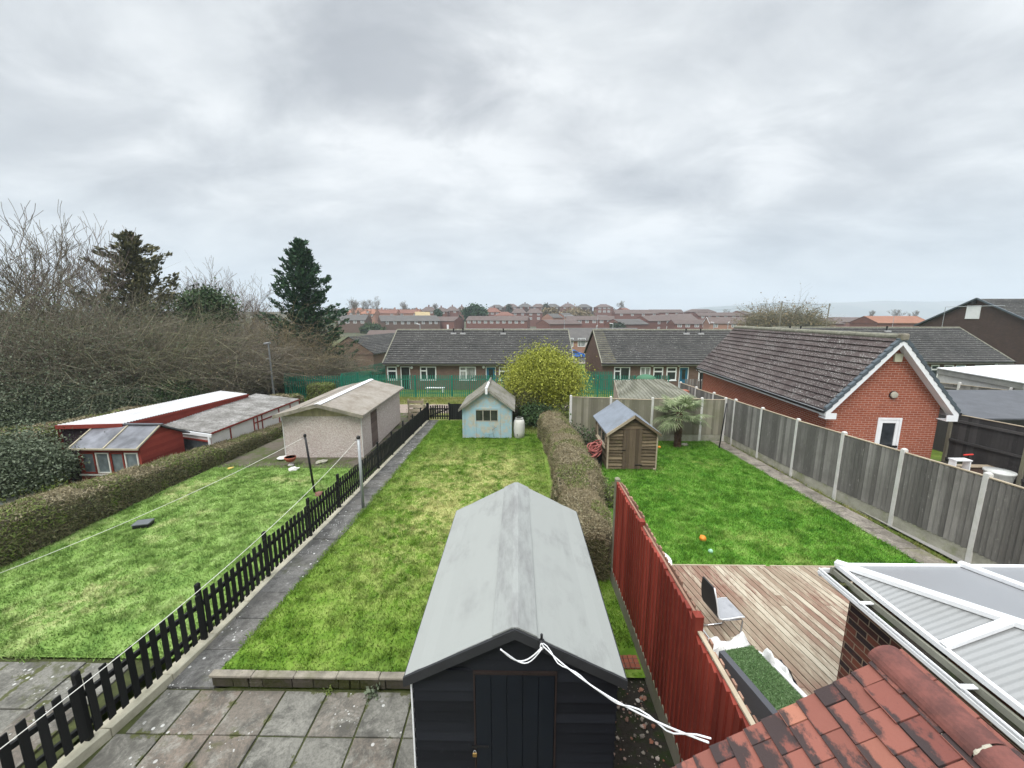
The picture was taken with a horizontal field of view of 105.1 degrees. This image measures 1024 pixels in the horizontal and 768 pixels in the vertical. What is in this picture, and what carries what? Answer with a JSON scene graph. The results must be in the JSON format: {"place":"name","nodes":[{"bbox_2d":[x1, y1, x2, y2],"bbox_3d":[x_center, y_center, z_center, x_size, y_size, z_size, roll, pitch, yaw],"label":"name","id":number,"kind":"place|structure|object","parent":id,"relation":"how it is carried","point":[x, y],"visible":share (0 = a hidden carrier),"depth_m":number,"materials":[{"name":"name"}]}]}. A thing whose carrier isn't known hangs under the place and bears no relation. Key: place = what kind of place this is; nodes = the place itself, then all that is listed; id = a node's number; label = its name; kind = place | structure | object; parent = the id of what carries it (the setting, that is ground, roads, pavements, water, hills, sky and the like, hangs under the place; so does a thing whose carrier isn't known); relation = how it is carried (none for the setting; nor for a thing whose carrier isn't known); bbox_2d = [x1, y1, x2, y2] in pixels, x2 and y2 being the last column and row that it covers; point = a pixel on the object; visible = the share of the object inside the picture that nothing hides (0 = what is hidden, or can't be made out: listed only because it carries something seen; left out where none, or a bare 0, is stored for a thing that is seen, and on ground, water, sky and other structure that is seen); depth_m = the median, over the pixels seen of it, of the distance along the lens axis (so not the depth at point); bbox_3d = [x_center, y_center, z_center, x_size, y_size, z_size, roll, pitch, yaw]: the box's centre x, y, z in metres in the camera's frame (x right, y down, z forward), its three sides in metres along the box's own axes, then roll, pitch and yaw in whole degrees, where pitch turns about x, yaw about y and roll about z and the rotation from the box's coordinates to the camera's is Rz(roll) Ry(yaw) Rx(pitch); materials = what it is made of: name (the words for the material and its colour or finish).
{"place":"outdoors","nodes":[
{"label":"outdoors","id":0,"kind":"place"},
{"bbox_2d":[0,661,127,767],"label":"patio","id":1,"kind":"structure","parent":0,"point":[28,690],"depth_m":5.32,"materials":[{"name":"concrete"}]},
{"bbox_2d":[0,658,153,767],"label":"soil","id":2,"kind":"structure","parent":0,"point":[101,703],"depth_m":5.47,"materials":[{"name":"brown soil"}]},
{"bbox_2d":[0,466,367,658],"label":"lawn","id":3,"kind":"structure","parent":0,"point":[116,608],"depth_m":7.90,"materials":[{"name":"green plant"}]},
{"bbox_2d":[0,645,163,662],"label":"grass","id":4,"kind":"structure","parent":3,"relation":"on","point":[36,654],"depth_m":5.84,"materials":[{"name":"green plant"}]},
{"bbox_2d":[77,687,415,767],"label":"patio","id":5,"kind":"structure","parent":0,"point":[229,742],"depth_m":4.93,"materials":[{"name":"concrete"}]},
{"bbox_2d":[209,669,410,688],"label":"planter wall","id":6,"kind":"structure","parent":5,"relation":"on","point":[301,679],"depth_m":5.50,"materials":[{"name":"stone"}]},
{"bbox_2d":[403,482,627,767],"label":"garden shed","id":7,"kind":"structure","parent":5,"relation":"on","point":[515,577],"depth_m":3.75,"materials":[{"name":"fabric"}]},
{"bbox_2d":[472,675,554,767],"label":"door","id":8,"kind":"structure","parent":7,"relation":"in","point":[501,747],"depth_m":3.69,"materials":[{"name":"black wood"}]},
{"bbox_2d":[500,643,710,743],"bbox_3d":[0.574,2.132,2.840,0.308,0.814,1.712,-9,13,-41],"label":"cable","id":9,"kind":"object","parent":7,"relation":"attached to","point":[691,735],"visible":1,"depth_m":2.62,"materials":[{"name":"white plastic"}]},
{"bbox_2d":[167,420,438,688],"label":"path","id":10,"kind":"structure","parent":0,"point":[220,650],"depth_m":7.39,"materials":[{"name":"grey concrete"}]},
{"bbox_2d":[217,413,429,467],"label":"soil","id":11,"kind":"structure","parent":0,"point":[260,453],"depth_m":14.88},
{"bbox_2d":[211,461,372,475],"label":"grass","id":12,"kind":"structure","parent":11,"relation":"on","point":[271,466],"depth_m":13.87,"materials":[{"name":"green plant"}]},
{"bbox_2d":[272,379,403,456],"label":"prefab garage","id":13,"kind":"structure","parent":0,"point":[336,422],"depth_m":14.97,"materials":[{"name":"concrete"}]},
{"bbox_2d":[221,420,645,677],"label":"lawn","id":14,"kind":"structure","parent":0,"point":[626,650],"depth_m":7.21,"materials":[{"name":"green plant"}]},
{"bbox_2d":[226,664,405,675],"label":"grass","id":15,"kind":"structure","parent":14,"relation":"on","point":[327,669],"depth_m":5.61,"materials":[{"name":"green plant"}]},
{"bbox_2d":[458,377,514,437],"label":"blue shed","id":16,"kind":"structure","parent":14,"relation":"on","point":[487,406],"depth_m":17.51,"materials":[{"name":"paint"}]},
{"bbox_2d":[476,410,497,421],"bbox_3d":[-1.127,1.405,17.486,1.020,0.540,0.060,0,10,1],"label":"window","id":17,"kind":"structure","parent":16,"relation":"in","point":[481,415],"depth_m":17.49,"materials":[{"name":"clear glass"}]},
{"bbox_2d":[610,477,757,765],"bbox_3d":[1.921,3.232,4.886,0.118,2.160,5.276,0,10,1],"label":"red fence","id":18,"kind":"object","parent":14,"relation":"on","point":[692,686],"visible":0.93,"depth_m":4.66,"materials":[{"name":"red wood"}]},
{"bbox_2d":[0,312,956,759],"bbox_3d":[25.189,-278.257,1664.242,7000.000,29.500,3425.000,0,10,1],"label":"ground","id":19,"kind":"structure","parent":0,"point":[936,454],"depth_m":9.65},
{"bbox_2d":[0,416,104,503],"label":"leafy bush","id":20,"kind":"object","parent":19,"relation":"on","point":[30,464],"visible":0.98,"depth_m":11.56,"materials":[{"name":"green plant"}]},
{"bbox_2d":[0,215,121,366],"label":"bare tree","id":21,"kind":"object","parent":19,"relation":"on","point":[41,268],"visible":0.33,"depth_m":23.06,"materials":[{"name":"brown plant"}]},
{"bbox_2d":[0,203,135,335],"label":"bare tree","id":22,"kind":"object","parent":19,"relation":"on","point":[86,270],"visible":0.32,"depth_m":25.59,"materials":[{"name":"brown plant"}]},
{"bbox_2d":[0,402,161,450],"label":"hedge","id":23,"kind":"object","parent":19,"relation":"on","point":[47,427],"visible":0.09,"depth_m":14.66,"materials":[{"name":"green plant"}]},
{"bbox_2d":[0,199,164,352],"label":"bare tree","id":24,"kind":"object","parent":19,"relation":"on","point":[70,266],"visible":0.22,"depth_m":24.40,"materials":[{"name":"brown plant"}]},
{"bbox_2d":[0,358,166,426],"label":"evergreen bush","id":25,"kind":"object","parent":19,"relation":"on","point":[15,408],"visible":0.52,"depth_m":16.94,"materials":[{"name":"green plant"}]},
{"bbox_2d":[3,370,187,425],"bbox_3d":[-20.111,0.964,18.894,7.909,3.612,7.110,0,10,1],"label":"evergreen bush","id":26,"kind":"object","parent":19,"relation":"on","point":[118,401],"visible":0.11,"depth_m":18.25,"materials":[{"name":"green plant"}]},
{"bbox_2d":[0,247,230,424],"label":"thicket","id":27,"kind":"object","parent":19,"relation":"on","point":[35,340],"visible":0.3,"depth_m":18.60,"materials":[{"name":"brown plant"}]},
{"bbox_2d":[54,229,194,341],"bbox_3d":[-27.494,-4.986,29.054,10.024,12.329,8.983,0,10,1],"label":"conifer","id":28,"kind":"object","parent":19,"relation":"on","point":[142,274],"visible":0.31,"depth_m":27.90,"materials":[{"name":"green plant"}]},
{"bbox_2d":[0,244,256,421],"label":"thicket","id":29,"kind":"object","parent":19,"relation":"on","point":[84,359],"visible":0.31,"depth_m":18.86,"materials":[{"name":"brown plant"}]},
{"bbox_2d":[69,423,189,480],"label":"red shed","id":30,"kind":"structure","parent":19,"relation":"on","point":[111,450],"depth_m":12.75,"materials":[{"name":"paint"}]},
{"bbox_2d":[95,453,111,472],"bbox_3d":[-13.196,2.550,12.681,0.440,0.700,0.060,0,10,1],"label":"window","id":31,"kind":"structure","parent":30,"relation":"in","point":[103,463],"depth_m":12.67,"materials":[{"name":"white paint"}]},
{"bbox_2d":[0,421,282,566],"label":"hedge","id":32,"kind":"object","parent":19,"relation":"on","point":[30,524],"visible":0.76,"depth_m":10.10,"materials":[{"name":"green plant"}]},
{"bbox_2d":[82,369,219,412],"bbox_3d":[-19.280,0.837,20.421,8.959,3.439,7.399,0,10,1],"label":"ivy bush","id":33,"kind":"object","parent":19,"relation":"on","point":[169,396],"visible":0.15,"depth_m":19.91,"materials":[{"name":"green plant"}]},
{"bbox_2d":[55,391,248,484],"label":"long red shed","id":34,"kind":"structure","parent":19,"relation":"on","point":[168,412],"depth_m":15.01,"materials":[{"name":"paint"}]},
{"bbox_2d":[0,254,311,419],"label":"thicket","id":35,"kind":"object","parent":19,"relation":"on","point":[143,377],"visible":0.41,"depth_m":20.16,"materials":[{"name":"brown plant"}]},
{"bbox_2d":[0,267,341,401],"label":"thicket","id":36,"kind":"object","parent":19,"relation":"on","point":[248,377],"visible":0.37,"depth_m":24.45,"materials":[{"name":"brown plant"}]},
{"bbox_2d":[160,277,247,344],"bbox_3d":[-23.044,-3.459,29.828,4.927,9.132,5.480,0,10,1],"label":"ivy tree","id":37,"kind":"object","parent":19,"relation":"on","point":[214,297],"visible":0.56,"depth_m":29.03,"materials":[{"name":"green plant"}]},
{"bbox_2d":[152,256,276,331],"bbox_3d":[-26.738,-5.205,34.964,9.791,11.946,9.465,0,10,1],"label":"bare tree","id":38,"kind":"object","parent":19,"relation":"on","point":[187,282],"visible":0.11,"depth_m":33.94,"materials":[{"name":"brown plant"}]},
{"bbox_2d":[162,266,281,332],"bbox_3d":[-28.125,-4.966,36.108,8.548,11.570,11.272,5,11,26],"label":"bare tree","id":39,"kind":"object","parent":19,"relation":"on","point":[252,310],"visible":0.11,"depth_m":37.97,"materials":[{"name":"brown plant"}]},
{"bbox_2d":[164,393,299,451],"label":"aviary shed","id":40,"kind":"structure","parent":19,"relation":"on","point":[248,415],"depth_m":16.63,"materials":[{"name":"grey paint"}]},
{"bbox_2d":[142,297,332,394],"bbox_3d":[-20.644,-2.800,28.786,15.221,8.263,15.067,7,12,35],"label":"thicket","id":41,"kind":"object","parent":19,"relation":"on","point":[264,389],"visible":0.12,"depth_m":28.59,"materials":[{"name":"brown plant"}]},
{"bbox_2d":[52,420,428,767],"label":"kerb strip","id":42,"kind":"object","parent":19,"relation":"on","point":[78,755],"visible":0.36,"depth_m":5.51,"materials":[{"name":"concrete"}]},
{"bbox_2d":[0,403,427,767],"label":"picket fence","id":43,"kind":"object","parent":42,"relation":"on","point":[84,720],"visible":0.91,"depth_m":5.70,"materials":[{"name":"black paint"}]},
{"bbox_2d":[172,269,359,361],"bbox_3d":[-25.135,-5.478,37.222,20.743,12.410,17.610,-4,11,-21],"label":"thicket","id":44,"kind":"object","parent":19,"relation":"on","point":[266,318],"visible":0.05,"depth_m":36.13,"materials":[{"name":"brown plant"}]},
{"bbox_2d":[214,296,374,394],"bbox_3d":[-20.526,-3.469,32.749,16.831,9.172,15.092,0,10,1],"label":"thicket","id":45,"kind":"object","parent":19,"relation":"on","point":[282,390],"visible":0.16,"depth_m":32.12,"materials":[{"name":"plant"}]},
{"bbox_2d":[253,237,359,368],"bbox_3d":[-18.501,-6.037,35.110,8.094,13.781,8.651,0,10,1],"label":"conifer","id":46,"kind":"object","parent":19,"relation":"on","point":[300,258],"visible":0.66,"depth_m":34.12,"materials":[{"name":"green plant"}]},
{"bbox_2d":[306,381,335,400],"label":"hedge","id":47,"kind":"object","parent":19,"relation":"on","point":[314,390],"visible":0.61,"depth_m":26.94,"materials":[{"name":"green plant"}]},
{"bbox_2d":[268,317,386,391],"bbox_3d":[-16.424,-2.389,33.489,10.526,6.781,11.998,0,10,1],"label":"thicket","id":48,"kind":"object","parent":19,"relation":"on","point":[328,370],"visible":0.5,"depth_m":32.76,"materials":[{"name":"brown plant"}]},
{"bbox_2d":[336,315,371,332],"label":"terrace","id":49,"kind":"structure","parent":19,"relation":"on","point":[354,323],"depth_m":177.41,"materials":[{"name":"brown brick"}]},
{"bbox_2d":[356,435,364,507],"bbox_3d":[-4.091,2.430,10.554,0.144,2.151,0.102,-5,11,-25],"label":"washing line post","id":50,"kind":"object","parent":19,"relation":"on","point":[360,472],"visible":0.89,"depth_m":10.52,"materials":[{"name":"metal"}]},
{"bbox_2d":[0,441,355,748],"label":"washing line","id":51,"kind":"object","parent":50,"relation":"attached to","point":[155,626],"visible":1,"depth_m":4.99,"materials":[{"name":"white paint"}]},
{"bbox_2d":[333,333,394,369],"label":"bungalow","id":52,"kind":"object","parent":19,"relation":"on","point":[379,344],"visible":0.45,"depth_m":57.11,"materials":[{"name":"grey tile"}]},
{"bbox_2d":[378,315,439,329],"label":"terrace","id":53,"kind":"structure","parent":19,"relation":"on","point":[395,322],"depth_m":177.92,"materials":[{"name":"grey brick"}]},
{"bbox_2d":[438,317,463,328],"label":"house","id":54,"kind":"structure","parent":19,"relation":"on","point":[451,322],"depth_m":184.72,"materials":[{"name":"red brick"}]},
{"bbox_2d":[459,302,490,321],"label":"evergreen tree","id":55,"kind":"object","parent":19,"relation":"on","point":[474,310],"visible":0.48,"depth_m":194.67,"materials":[{"name":"green plant"}]},
{"bbox_2d":[283,375,670,397],"bbox_3d":[-2.449,0.272,29.471,28.770,2.015,0.357,0,10,-1],"label":"palisade fence","id":56,"kind":"object","parent":19,"relation":"on","point":[597,393],"visible":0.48,"depth_m":29.39,"materials":[{"name":"green metal"}]},
{"bbox_2d":[382,315,574,389],"bbox_3d":[-2.854,-3.506,41.711,18.698,7.550,10.298,0,10,1],"label":"bungalow","id":57,"kind":"object","parent":19,"relation":"on","point":[444,353],"visible":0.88,"depth_m":38.41,"materials":[{"name":"grey tile"}]},
{"bbox_2d":[466,316,529,327],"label":"terrace","id":58,"kind":"structure","parent":19,"relation":"on","point":[497,321],"depth_m":186.61,"materials":[{"name":"red brick"}]},
{"bbox_2d":[512,399,554,426],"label":"undergrowth","id":59,"kind":"object","parent":19,"relation":"on","point":[529,414],"visible":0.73,"depth_m":19.42,"materials":[{"name":"green plant"}]},
{"bbox_2d":[494,336,599,412],"bbox_3d":[1.673,-0.332,21.437,6.368,4.618,6.692,0,10,1],"label":"shrub","id":60,"kind":"object","parent":19,"relation":"on","point":[541,372],"visible":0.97,"depth_m":20.44,"materials":[{"name":"yellow plant"}]},
{"bbox_2d":[536,319,581,327],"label":"house","id":61,"kind":"structure","parent":19,"relation":"on","point":[573,323],"depth_m":166.88,"materials":[{"name":"red brick"}]},
{"bbox_2d":[537,409,606,504],"bbox_3d":[1.824,2.380,13.879,1.741,1.721,8.968,0,10,1],"label":"hedge","id":62,"kind":"object","parent":19,"relation":"on","point":[570,458],"visible":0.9,"depth_m":11.70,"materials":[{"name":"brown plant"}]},
{"bbox_2d":[557,483,612,581],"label":"hedge","id":63,"kind":"object","parent":19,"relation":"on","point":[585,503],"visible":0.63,"depth_m":7.72,"materials":[{"name":"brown plant"}]},
{"bbox_2d":[565,316,613,327],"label":"terrace","id":64,"kind":"structure","parent":19,"relation":"on","point":[588,321],"depth_m":183.67,"materials":[{"name":"red brick"}]},
{"bbox_2d":[563,328,637,353],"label":"bungalow","id":65,"kind":"object","parent":19,"relation":"on","point":[579,337],"visible":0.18,"depth_m":86.45,"materials":[{"name":"grey brick"}]},
{"bbox_2d":[604,319,648,328],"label":"house","id":66,"kind":"structure","parent":19,"relation":"on","point":[636,323],"depth_m":165.21,"materials":[{"name":"red brick"}]},
{"bbox_2d":[612,310,658,318],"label":"terrace","id":67,"kind":"structure","parent":19,"relation":"on","point":[625,314],"depth_m":235.68,"materials":[{"name":"red brick"}]},
{"bbox_2d":[569,395,727,440],"bbox_3d":[5.933,1.615,17.290,6.744,2.167,0.334,1,10,5],"label":"board fence","id":68,"kind":"object","parent":19,"relation":"on","point":[583,410],"visible":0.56,"depth_m":17.16,"materials":[{"name":"wood"}]},
{"bbox_2d":[613,379,696,398],"bbox_3d":[6.445,1.145,19.418,3.837,2.294,3.387,-1,10,-7],"label":"lean to shed","id":69,"kind":"object","parent":19,"relation":"on","point":[640,389],"visible":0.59,"depth_m":19.14,"materials":[{"name":"grey plastic"}]},
{"bbox_2d":[584,315,731,389],"bbox_3d":[17.368,-3.455,41.413,17.843,7.550,10.298,0,10,1],"label":"bungalow","id":70,"kind":"object","parent":19,"relation":"on","point":[677,356],"visible":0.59,"depth_m":38.40,"materials":[{"name":"grey tile"}]},
{"bbox_2d":[651,394,711,447],"bbox_3d":[6.889,1.507,16.131,2.537,2.405,2.436,0,10,1],"label":"palm tree","id":71,"kind":"object","parent":19,"relation":"on","point":[692,403],"visible":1,"depth_m":16.00,"materials":[{"name":"green plant"}]},
{"bbox_2d":[667,320,703,328],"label":"terrace","id":72,"kind":"structure","parent":19,"relation":"on","point":[684,324],"depth_m":162.40,"materials":[{"name":"red brick"}]},
{"bbox_2d":[703,317,750,328],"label":"terrace","id":73,"kind":"structure","parent":19,"relation":"on","point":[720,323],"depth_m":139.95,"materials":[{"name":"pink brick"}]},
{"bbox_2d":[720,283,847,327],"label":"bare bushy tree","id":74,"kind":"object","parent":19,"relation":"on","point":[795,318],"visible":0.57,"depth_m":103.91,"materials":[{"name":"plant"}]},
{"bbox_2d":[729,444,952,563],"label":"grass","id":75,"kind":"structure","parent":19,"relation":"on","point":[901,536],"depth_m":10.20,"materials":[{"name":"green plant"}]},
{"bbox_2d":[679,382,1023,563],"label":"board fence","id":76,"kind":"object","parent":19,"relation":"on","point":[969,516],"visible":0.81,"depth_m":9.65,"materials":[{"name":"wood"}]},
{"bbox_2d":[849,316,924,326],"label":"terrace","id":77,"kind":"structure","parent":19,"relation":"on","point":[885,321],"depth_m":109.02,"materials":[{"name":"orange brick"}]},
{"bbox_2d":[777,313,1015,376],"bbox_3d":[36.724,-3.652,41.086,19.353,7.550,10.298,0,10,1],"label":"bungalow","id":78,"kind":"object","parent":19,"relation":"on","point":[937,347],"visible":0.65,"depth_m":38.10,"materials":[{"name":"grey tile"}]},
{"bbox_2d":[860,510,964,561],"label":"yard","id":79,"kind":"structure","parent":19,"relation":"on","point":[955,558],"depth_m":8.87,"materials":[{"name":"concrete"}]},
{"bbox_2d":[941,415,1023,486],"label":"board fence","id":80,"kind":"object","parent":79,"relation":"on","point":[997,444],"visible":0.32,"depth_m":12.53,"materials":[{"name":"black wood"}]},
{"bbox_2d":[982,466,1017,483],"bbox_3d":[14.618,2.918,11.806,0.670,0.665,0.670,0,10,1],"label":"planter tub","id":81,"kind":"object","parent":79,"relation":"on","point":[1006,475],"visible":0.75,"depth_m":11.60,"materials":[{"name":"plastic"}]},
{"bbox_2d":[913,298,1023,364],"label":"dark building","id":82,"kind":"structure","parent":19,"relation":"on","point":[998,324],"depth_m":45.80,"materials":[{"name":"brick"}]},
{"bbox_2d":[932,390,1023,451],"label":"felt roofed shed","id":83,"kind":"structure","parent":19,"relation":"on","point":[1005,406],"depth_m":16.08,"materials":[{"name":"black plastic"}]},
{"bbox_2d":[937,365,1023,389],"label":"flat roof garage","id":84,"kind":"structure","parent":19,"relation":"on","point":[1006,377],"depth_m":21.48,"materials":[{"name":"concrete"}]},
{"bbox_2d":[400,396,569,404],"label":"grass","id":85,"kind":"structure","parent":0,"point":[455,399],"depth_m":27.56,"materials":[{"name":"green plant"}]},
{"bbox_2d":[0,0,1023,311],"label":"sky","id":86,"kind":"structure","parent":0,"point":[643,154],"materials":[{"name":"grey"}]},
{"bbox_2d":[613,678,674,767],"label":"soil","id":87,"kind":"structure","parent":0,"point":[634,747],"depth_m":4.81,"materials":[{"name":"brown soil"}]},
{"bbox_2d":[614,682,664,766],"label":"rubble","id":88,"kind":"object","parent":87,"relation":"on","point":[644,698],"visible":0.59,"depth_m":4.90,"materials":[{"name":"grey stone"}]},
{"bbox_2d":[600,440,922,565],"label":"lawn","id":89,"kind":"structure","parent":0,"point":[744,535],"depth_m":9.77,"materials":[{"name":"green plant"}]},
{"bbox_2d":[593,400,661,468],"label":"timber shed","id":90,"kind":"structure","parent":89,"relation":"on","point":[627,436],"depth_m":13.53,"materials":[{"name":"brown wood"}]},
{"bbox_2d":[622,429,642,468],"bbox_3d":[4.148,2.247,13.492,0.710,1.419,0.040,0,10,1],"label":"door","id":91,"kind":"structure","parent":90,"relation":"in","point":[632,438],"depth_m":13.48,"materials":[{"name":"brown wood"}]},
{"bbox_2d":[682,301,966,319],"bbox_3d":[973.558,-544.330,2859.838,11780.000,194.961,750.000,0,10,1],"label":"hills","id":92,"kind":"structure","parent":0,"point":[927,310],"depth_m":2803.12,"materials":[{"name":"grey"}]},
{"bbox_2d":[695,326,961,458],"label":"brick garage","id":93,"kind":"structure","parent":0,"point":[888,389],"depth_m":13.43,"materials":[{"name":"tile"}]},
{"bbox_2d":[874,418,902,448],"bbox_3d":[12.634,2.093,13.251,0.748,1.950,0.138,1,10,4],"label":"door","id":94,"kind":"structure","parent":93,"relation":"in","point":[888,430],"depth_m":13.18,"materials":[{"name":"white plastic"}]},
{"bbox_2d":[710,441,948,563],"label":"path","id":95,"kind":"structure","parent":0,"point":[920,555],"depth_m":10.30,"materials":[{"name":"grey concrete"}]},
{"bbox_2d":[672,645,1023,767],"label":"tiled roof","id":96,"kind":"structure","parent":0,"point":[889,706],"depth_m":1.77,"materials":[{"name":"tile"}]},
{"label":"soil","id":97,"kind":"structure","parent":0,"visible":0},
{"bbox_2d":[672,564,852,695],"bbox_3d":[5.605,4.190,5.674,7.183,0.203,4.715,0,10,1],"label":"decking","id":98,"kind":"object","parent":97,"relation":"on","point":[794,619],"visible":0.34,"depth_m":6.71,"materials":[{"name":"brown wood"}]},
{"bbox_2d":[701,576,744,637],"bbox_3d":[3.279,3.515,6.160,0.516,0.963,0.432,-1,10,-7],"label":"dining chair","id":99,"kind":"object","parent":98,"relation":"on","point":[724,608],"visible":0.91,"depth_m":6.08,"materials":[{"name":"white plastic"}]},
{"bbox_2d":[708,631,748,660],"bbox_3d":[3.172,3.868,5.669,0.887,0.416,0.560,0,10,1],"label":"dust sheet","id":100,"kind":"object","parent":98,"relation":"on","point":[739,640],"visible":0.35,"depth_m":5.69,"materials":[{"name":"white fabric"}]},
{"bbox_2d":[719,644,806,721],"bbox_3d":[3.207,3.942,4.981,0.630,0.510,1.039,-2,10,-11],"label":"turf topped box","id":101,"kind":"object","parent":98,"relation":"on","point":[765,688],"visible":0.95,"depth_m":4.92,"materials":[{"name":"green plastic"}]},
{"bbox_2d":[817,560,1023,754],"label":"conservatory","id":102,"kind":"object","parent":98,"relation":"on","point":[957,629],"visible":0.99,"depth_m":3.38,"materials":[{"name":"white plastic"}]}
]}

